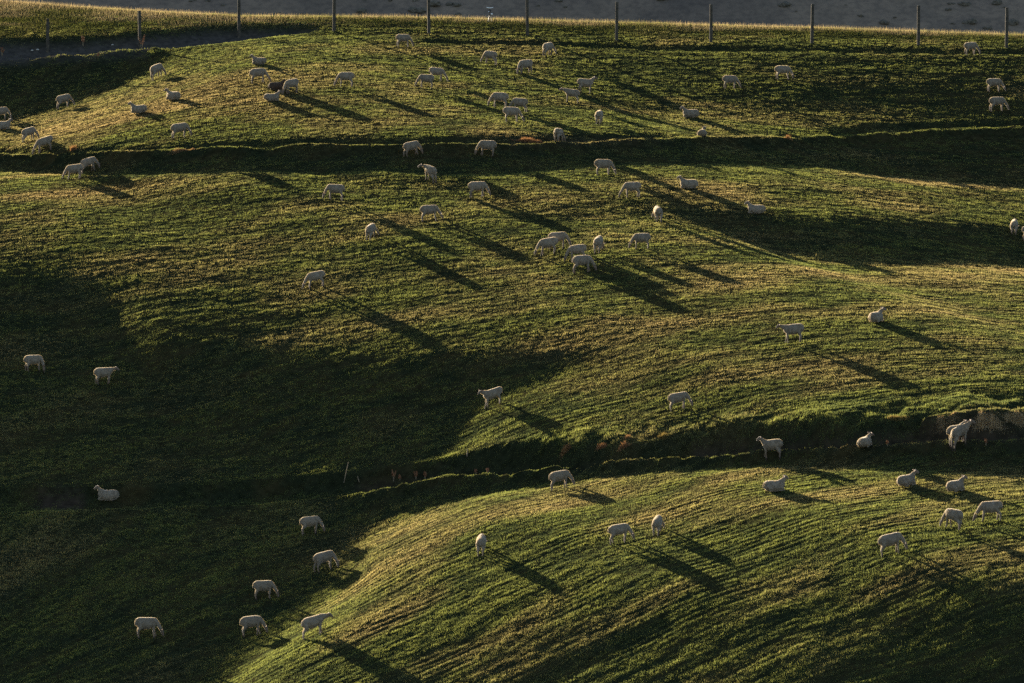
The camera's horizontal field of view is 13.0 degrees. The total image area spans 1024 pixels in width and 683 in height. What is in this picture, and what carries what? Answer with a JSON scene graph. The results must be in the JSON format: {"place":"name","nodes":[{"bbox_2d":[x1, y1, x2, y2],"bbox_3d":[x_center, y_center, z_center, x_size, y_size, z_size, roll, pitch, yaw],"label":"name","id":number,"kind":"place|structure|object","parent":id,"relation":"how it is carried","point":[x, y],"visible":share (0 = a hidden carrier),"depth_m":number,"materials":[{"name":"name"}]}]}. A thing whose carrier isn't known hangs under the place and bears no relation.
{"place":"outdoors","nodes":[
{"label":"outdoors","id":0,"kind":"place"},
{"bbox_2d":[0,1,1023,682],"bbox_3d":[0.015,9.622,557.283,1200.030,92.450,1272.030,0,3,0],"label":"hillside","id":1,"kind":"structure","parent":0,"point":[136,493],"depth_m":206.52,"materials":[{"name":"green plant"}]},
{"bbox_2d":[0,107,11,119],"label":"sheep","id":2,"kind":"object","parent":1,"relation":"on","point":[3,110],"visible":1,"depth_m":255.29},
{"bbox_2d":[0,118,12,129],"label":"sheep","id":3,"kind":"object","parent":1,"relation":"on","point":[4,124],"visible":1,"depth_m":252.05},
{"bbox_2d":[21,126,38,142],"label":"sheep","id":4,"kind":"object","parent":1,"relation":"on","point":[26,132],"visible":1,"depth_m":246.62},
{"bbox_2d":[24,355,44,371],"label":"sheep","id":5,"kind":"object","parent":1,"relation":"on","point":[32,359],"visible":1,"depth_m":210.06},
{"bbox_2d":[32,135,52,153],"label":"sheep","id":6,"kind":"object","parent":1,"relation":"on","point":[43,141],"visible":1,"depth_m":243.63},
{"bbox_2d":[46,19,48,52],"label":"fence post","id":7,"kind":"object","parent":1,"relation":"on","point":[47,35],"visible":0.93,"depth_m":269.39,"materials":[{"name":"grey wood"}]},
{"bbox_2d":[56,94,74,109],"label":"sheep","id":8,"kind":"object","parent":1,"relation":"on","point":[62,98],"visible":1,"depth_m":256.91},
{"bbox_2d":[62,164,82,179],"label":"sheep","id":9,"kind":"object","parent":1,"relation":"on","point":[74,168],"visible":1,"depth_m":238.46},
{"bbox_2d":[80,157,99,173],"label":"sheep","id":10,"kind":"object","parent":1,"relation":"on","point":[89,161],"visible":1,"depth_m":239.83},
{"bbox_2d":[94,485,118,500],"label":"sheep","id":11,"kind":"object","parent":1,"relation":"on","point":[107,495],"visible":1,"depth_m":195.66},
{"bbox_2d":[94,367,118,384],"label":"sheep","id":12,"kind":"object","parent":1,"relation":"on","point":[99,372],"visible":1,"depth_m":208.28},
{"bbox_2d":[128,102,146,113],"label":"sheep","id":13,"kind":"object","parent":1,"relation":"on","point":[136,109],"visible":1,"depth_m":248.71},
{"bbox_2d":[138,11,141,47],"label":"fence post","id":14,"kind":"object","parent":1,"relation":"on","point":[139,26],"visible":0.88,"depth_m":270.50,"materials":[{"name":"grey wood"}]},
{"bbox_2d":[134,617,163,638],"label":"sheep","id":15,"kind":"object","parent":1,"relation":"on","point":[140,623],"visible":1,"depth_m":181.05},
{"bbox_2d":[150,63,165,79],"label":"sheep","id":16,"kind":"object","parent":1,"relation":"on","point":[155,68],"visible":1,"depth_m":260.24},
{"bbox_2d":[164,88,180,99],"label":"sheep","id":17,"kind":"object","parent":1,"relation":"on","point":[175,95],"visible":1,"depth_m":250.99},
{"bbox_2d":[153,146,195,157],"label":"grass tussock","id":18,"kind":"object","parent":1,"relation":"on","point":[176,151],"depth_m":239.34,"materials":[{"name":"plant"}]},
{"bbox_2d":[171,122,191,138],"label":"sheep","id":19,"kind":"object","parent":1,"relation":"on","point":[177,127],"visible":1,"depth_m":241.46},
{"bbox_2d":[237,0,240,37],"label":"fence post","id":20,"kind":"object","parent":1,"relation":"on","point":[239,19],"visible":0.92,"depth_m":272.75,"materials":[{"name":"grey wood"}]},
{"bbox_2d":[239,615,267,637],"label":"sheep","id":21,"kind":"object","parent":1,"relation":"on","point":[245,622],"visible":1,"depth_m":181.02},
{"bbox_2d":[249,54,266,64],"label":"sheep","id":22,"kind":"object","parent":1,"relation":"on","point":[259,61],"visible":1,"depth_m":259.35},
{"bbox_2d":[249,68,270,83],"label":"sheep","id":23,"kind":"object","parent":1,"relation":"on","point":[255,72],"visible":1,"depth_m":253.26},
{"bbox_2d":[252,580,278,599],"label":"sheep","id":24,"kind":"object","parent":1,"relation":"on","point":[264,585],"visible":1,"depth_m":184.69},
{"bbox_2d":[263,90,281,100],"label":"sheep","id":25,"kind":"object","parent":1,"relation":"on","point":[271,97],"visible":1,"depth_m":248.37},
{"bbox_2d":[268,79,285,89],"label":"sheep","id":26,"kind":"object","parent":1,"relation":"on","point":[275,85],"visible":0.99,"depth_m":251.07},
{"bbox_2d":[281,78,298,93],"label":"sheep","id":27,"kind":"object","parent":1,"relation":"on","point":[290,83],"visible":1,"depth_m":250.19},
{"bbox_2d":[299,515,324,535],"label":"sheep","id":28,"kind":"object","parent":1,"relation":"on","point":[308,521],"visible":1,"depth_m":191.15},
{"bbox_2d":[302,270,324,288],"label":"sheep","id":29,"kind":"object","parent":1,"relation":"on","point":[315,275],"visible":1,"depth_m":215.75},
{"bbox_2d":[301,612,332,639],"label":"sheep","id":30,"kind":"object","parent":1,"relation":"on","point":[308,623],"visible":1,"depth_m":178.08},
{"bbox_2d":[313,550,339,572],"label":"sheep","id":31,"kind":"object","parent":1,"relation":"on","point":[323,557],"visible":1,"depth_m":187.17},
{"bbox_2d":[322,184,344,200],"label":"sheep","id":32,"kind":"object","parent":1,"relation":"on","point":[336,188],"visible":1,"depth_m":228.57},
{"bbox_2d":[332,0,335,30],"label":"fence post","id":33,"kind":"object","parent":1,"relation":"on","point":[334,15],"visible":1,"depth_m":272.35,"materials":[{"name":"grey wood"}]},
{"bbox_2d":[334,72,353,86],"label":"sheep","id":34,"kind":"object","parent":1,"relation":"on","point":[345,76],"visible":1,"depth_m":252.30},
{"bbox_2d":[365,223,378,240],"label":"sheep","id":35,"kind":"object","parent":1,"relation":"on","point":[371,228],"visible":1,"depth_m":221.39},
{"bbox_2d":[396,34,413,46],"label":"sheep","id":36,"kind":"object","parent":1,"relation":"on","point":[402,37],"visible":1,"depth_m":267.31},
{"bbox_2d":[403,141,422,157],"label":"sheep","id":37,"kind":"object","parent":1,"relation":"on","point":[410,145],"visible":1,"depth_m":236.45},
{"bbox_2d":[415,74,433,88],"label":"sheep","id":38,"kind":"object","parent":1,"relation":"on","point":[428,78],"visible":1,"depth_m":253.36},
{"bbox_2d":[418,164,436,182],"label":"sheep","id":39,"kind":"object","parent":1,"relation":"on","point":[431,171],"visible":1,"depth_m":231.49},
{"bbox_2d":[427,0,430,33],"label":"fence post","id":40,"kind":"object","parent":1,"relation":"on","point":[428,18],"visible":1,"depth_m":271.88,"materials":[{"name":"grey wood"}]},
{"bbox_2d":[420,205,443,221],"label":"sheep","id":41,"kind":"object","parent":1,"relation":"on","point":[428,209],"visible":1,"depth_m":224.39},
{"bbox_2d":[429,67,448,80],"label":"sheep","id":42,"kind":"object","parent":1,"relation":"on","point":[436,71],"visible":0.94,"depth_m":256.11},
{"bbox_2d":[468,181,490,197],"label":"sheep","id":43,"kind":"object","parent":1,"relation":"on","point":[476,186],"visible":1,"depth_m":228.36},
{"bbox_2d":[476,534,487,556],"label":"sheep","id":44,"kind":"object","parent":1,"relation":"on","point":[481,539],"visible":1,"depth_m":182.28},
{"bbox_2d":[474,140,496,156],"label":"sheep","id":45,"kind":"object","parent":1,"relation":"on","point":[487,144],"visible":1,"depth_m":236.41},
{"bbox_2d":[480,51,496,64],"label":"sheep","id":46,"kind":"object","parent":1,"relation":"on","point":[490,55],"visible":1,"depth_m":262.46},
{"bbox_2d":[478,386,502,409],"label":"sheep","id":47,"kind":"object","parent":1,"relation":"on","point":[489,394],"visible":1,"depth_m":199.32},
{"bbox_2d":[487,92,508,106],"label":"sheep","id":48,"kind":"object","parent":1,"relation":"on","point":[499,96],"visible":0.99,"depth_m":248.41},
{"bbox_2d":[0,0,1023,42],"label":"ridge grass","id":49,"kind":"structure","parent":1,"relation":"on","point":[443,18],"depth_m":274.70,"materials":[{"name":"plant"}]},
{"bbox_2d":[503,107,524,121],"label":"sheep","id":50,"kind":"object","parent":1,"relation":"on","point":[512,111],"visible":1,"depth_m":243.78},
{"bbox_2d":[508,98,527,112],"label":"sheep","id":51,"kind":"object","parent":1,"relation":"on","point":[523,102],"visible":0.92,"depth_m":247.18},
{"bbox_2d":[516,59,532,73],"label":"sheep","id":52,"kind":"object","parent":1,"relation":"on","point":[526,63],"visible":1,"depth_m":259.61},
{"bbox_2d":[526,0,528,34],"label":"fence post","id":53,"kind":"object","parent":1,"relation":"on","point":[527,17],"visible":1,"depth_m":271.23,"materials":[{"name":"grey wood"}]},
{"bbox_2d":[515,136,543,142],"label":"grass tussock","id":54,"kind":"object","parent":1,"relation":"on","point":[525,140],"depth_m":239.29,"materials":[{"name":"plant"}]},
{"bbox_2d":[534,237,557,255],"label":"sheep","id":55,"kind":"object","parent":1,"relation":"on","point":[550,242],"visible":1,"depth_m":217.05},
{"bbox_2d":[542,42,556,56],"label":"sheep","id":56,"kind":"object","parent":1,"relation":"on","point":[547,46],"visible":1,"depth_m":265.56},
{"bbox_2d":[553,128,565,141],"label":"sheep","id":57,"kind":"object","parent":1,"relation":"on","point":[558,132],"visible":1,"depth_m":238.92},
{"bbox_2d":[548,232,571,249],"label":"sheep","id":58,"kind":"object","parent":1,"relation":"on","point":[561,236],"visible":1,"depth_m":217.79},
{"bbox_2d":[548,470,574,490],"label":"sheep","id":59,"kind":"object","parent":1,"relation":"on","point":[556,476],"visible":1,"depth_m":189.22},
{"bbox_2d":[558,443,570,456],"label":"grass tussock","id":60,"kind":"object","parent":1,"relation":"on","point":[565,448],"depth_m":192.98,"materials":[{"name":"plant"}]},
{"bbox_2d":[559,88,579,103],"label":"sheep","id":61,"kind":"object","parent":1,"relation":"on","point":[572,92],"visible":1,"depth_m":251.61},
{"bbox_2d":[564,244,586,261],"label":"sheep","id":62,"kind":"object","parent":1,"relation":"on","point":[577,249],"visible":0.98,"depth_m":215.60},
{"bbox_2d":[572,255,596,273],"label":"sheep","id":63,"kind":"object","parent":1,"relation":"on","point":[577,260],"visible":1,"depth_m":213.64},
{"bbox_2d":[577,76,597,93],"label":"sheep","id":64,"kind":"object","parent":1,"relation":"on","point":[581,82],"visible":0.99,"depth_m":255.24},
{"bbox_2d":[593,235,604,252],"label":"sheep","id":65,"kind":"object","parent":1,"relation":"on","point":[598,242],"visible":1,"depth_m":216.73},
{"bbox_2d":[594,110,604,123],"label":"sheep","id":66,"kind":"object","parent":1,"relation":"on","point":[598,115],"visible":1,"depth_m":245.13},
{"bbox_2d":[596,443,606,450],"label":"grass tussock","id":67,"kind":"object","parent":1,"relation":"on","point":[602,445],"depth_m":192.28,"materials":[{"name":"plant"}]},
{"bbox_2d":[594,159,616,175],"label":"sheep","id":68,"kind":"object","parent":1,"relation":"on","point":[602,163],"visible":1,"depth_m":232.24},
{"bbox_2d":[615,2,617,40],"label":"fence post","id":69,"kind":"object","parent":1,"relation":"on","point":[616,21],"visible":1,"depth_m":269.87,"materials":[{"name":"grey wood"}]},
{"bbox_2d":[608,523,634,544],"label":"sheep","id":70,"kind":"object","parent":1,"relation":"on","point":[618,529],"visible":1,"depth_m":180.43},
{"bbox_2d":[617,442,630,451],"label":"grass tussock","id":71,"kind":"object","parent":1,"relation":"on","point":[623,446],"depth_m":191.81,"materials":[{"name":"plant"}]},
{"bbox_2d":[619,182,640,197],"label":"sheep","id":72,"kind":"object","parent":1,"relation":"on","point":[632,186],"visible":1,"depth_m":227.15},
{"bbox_2d":[628,233,650,248],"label":"sheep","id":73,"kind":"object","parent":1,"relation":"on","point":[642,237],"visible":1,"depth_m":217.10},
{"bbox_2d":[651,206,662,221],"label":"sheep","id":74,"kind":"object","parent":1,"relation":"on","point":[657,213],"visible":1,"depth_m":222.81},
{"bbox_2d":[651,515,664,535],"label":"sheep","id":75,"kind":"object","parent":1,"relation":"on","point":[658,523],"visible":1,"depth_m":180.81},
{"bbox_2d":[654,432,667,439],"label":"grass tussock","id":76,"kind":"object","parent":1,"relation":"on","point":[663,436],"depth_m":191.86,"materials":[{"name":"plant"}]},
{"bbox_2d":[668,391,692,411],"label":"sheep","id":77,"kind":"object","parent":1,"relation":"on","point":[677,397],"visible":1,"depth_m":194.16},
{"bbox_2d":[677,176,698,188],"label":"sheep","id":78,"kind":"object","parent":1,"relation":"on","point":[689,183],"visible":1,"depth_m":229.72},
{"bbox_2d":[680,106,698,117],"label":"sheep","id":79,"kind":"object","parent":1,"relation":"on","point":[690,113],"visible":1,"depth_m":251.15},
{"bbox_2d":[697,126,706,135],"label":"sheep","id":80,"kind":"object","parent":1,"relation":"on","point":[702,132],"visible":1,"depth_m":243.72},
{"bbox_2d":[709,4,712,41],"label":"fence post","id":81,"kind":"object","parent":1,"relation":"on","point":[711,25],"visible":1,"depth_m":269.29,"materials":[{"name":"grey wood"}]},
{"bbox_2d":[722,75,740,88],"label":"sheep","id":82,"kind":"object","parent":1,"relation":"on","point":[726,79],"visible":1,"depth_m":258.43},
{"bbox_2d":[744,201,765,213],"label":"sheep","id":83,"kind":"object","parent":1,"relation":"on","point":[756,209],"visible":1,"depth_m":225.15},
{"bbox_2d":[756,436,782,460],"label":"sheep","id":84,"kind":"object","parent":1,"relation":"on","point":[773,444],"visible":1,"depth_m":188.23},
{"bbox_2d":[763,475,788,491],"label":"sheep","id":85,"kind":"object","parent":1,"relation":"on","point":[774,485],"visible":1,"depth_m":183.28},
{"bbox_2d":[775,65,793,79],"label":"sheep","id":86,"kind":"object","parent":1,"relation":"on","point":[779,69],"visible":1,"depth_m":260.42},
{"bbox_2d":[776,323,803,342],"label":"sheep","id":87,"kind":"object","parent":1,"relation":"on","point":[793,329],"visible":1,"depth_m":200.13},
{"bbox_2d":[810,4,813,42],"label":"fence post","id":88,"kind":"object","parent":1,"relation":"on","point":[812,24],"visible":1,"depth_m":268.97,"materials":[{"name":"grey wood"}]},
{"bbox_2d":[856,432,873,446],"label":"sheep","id":89,"kind":"object","parent":1,"relation":"on","point":[866,441],"visible":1,"depth_m":186.76},
{"bbox_2d":[868,307,886,322],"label":"sheep","id":90,"kind":"object","parent":1,"relation":"on","point":[875,316],"visible":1,"depth_m":202.47},
{"bbox_2d":[878,532,907,557],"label":"sheep","id":91,"kind":"object","parent":1,"relation":"on","point":[889,539],"visible":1,"depth_m":173.92},
{"bbox_2d":[882,414,912,421],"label":"grass tussock","id":92,"kind":"object","parent":1,"relation":"on","point":[900,418],"depth_m":189.23,"materials":[{"name":"plant"}]},
{"bbox_2d":[896,469,918,486],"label":"sheep","id":93,"kind":"object","parent":1,"relation":"on","point":[906,480],"visible":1,"depth_m":181.94},
{"bbox_2d":[917,5,919,44],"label":"fence post","id":94,"kind":"object","parent":1,"relation":"on","point":[918,24],"visible":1,"depth_m":268.42,"materials":[{"name":"grey wood"}]},
{"bbox_2d":[939,508,963,530],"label":"sheep","id":95,"kind":"object","parent":1,"relation":"on","point":[950,514],"visible":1,"depth_m":175.66},
{"bbox_2d":[946,475,967,491],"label":"sheep","id":96,"kind":"object","parent":1,"relation":"on","point":[955,485],"visible":1,"depth_m":180.49},
{"bbox_2d":[950,420,967,451],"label":"sheep","id":97,"kind":"object","parent":1,"relation":"on","point":[956,433],"visible":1,"depth_m":185.78},
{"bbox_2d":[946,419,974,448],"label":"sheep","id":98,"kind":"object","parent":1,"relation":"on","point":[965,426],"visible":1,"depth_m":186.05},
{"bbox_2d":[964,42,980,55],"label":"sheep","id":99,"kind":"object","parent":1,"relation":"on","point":[970,45],"visible":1,"depth_m":266.05},
{"bbox_2d":[973,500,1002,521],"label":"sheep","id":100,"kind":"object","parent":1,"relation":"on","point":[990,506],"visible":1,"depth_m":176.24},
{"bbox_2d":[972,411,1012,433],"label":"grass tussock","id":101,"kind":"object","parent":1,"relation":"on","point":[982,423],"depth_m":188.10,"materials":[{"name":"plant"}]},
{"bbox_2d":[986,78,1005,91],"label":"sheep","id":102,"kind":"object","parent":1,"relation":"on","point":[990,82],"visible":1,"depth_m":258.47},
{"bbox_2d":[989,97,1008,111],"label":"sheep","id":103,"kind":"object","parent":1,"relation":"on","point":[993,101],"visible":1,"depth_m":254.90},
{"bbox_2d":[1005,7,1008,47],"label":"fence post","id":104,"kind":"object","parent":1,"relation":"on","point":[1006,25],"visible":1,"depth_m":267.80,"materials":[{"name":"grey wood"}]},
{"bbox_2d":[996,409,1023,426],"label":"grass tussock","id":105,"kind":"object","parent":1,"relation":"on","point":[1018,418],"depth_m":188.28,"materials":[{"name":"plant"}]},
{"bbox_2d":[1010,219,1017,234],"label":"sheep","id":106,"kind":"object","parent":1,"relation":"on","point":[1014,223],"visible":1,"depth_m":227.83},
{"bbox_2d":[3,0,1023,33],"bbox_3d":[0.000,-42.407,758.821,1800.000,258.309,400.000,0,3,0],"label":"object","id":107,"kind":"structure","parent":0,"point":[935,14],"depth_m":784.48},
{"bbox_2d":[189,0,1018,29],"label":"hill scrub","id":108,"kind":"object","parent":107,"relation":"on","point":[436,3],"visible":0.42,"depth_m":783.26,"materials":[{"name":"green plant"}]},
{"bbox_2d":[934,411,966,431],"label":"grass tussock","id":109,"kind":"object","parent":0,"point":[944,422],"depth_m":188.38,"materials":[{"name":"plant"}]}
]}

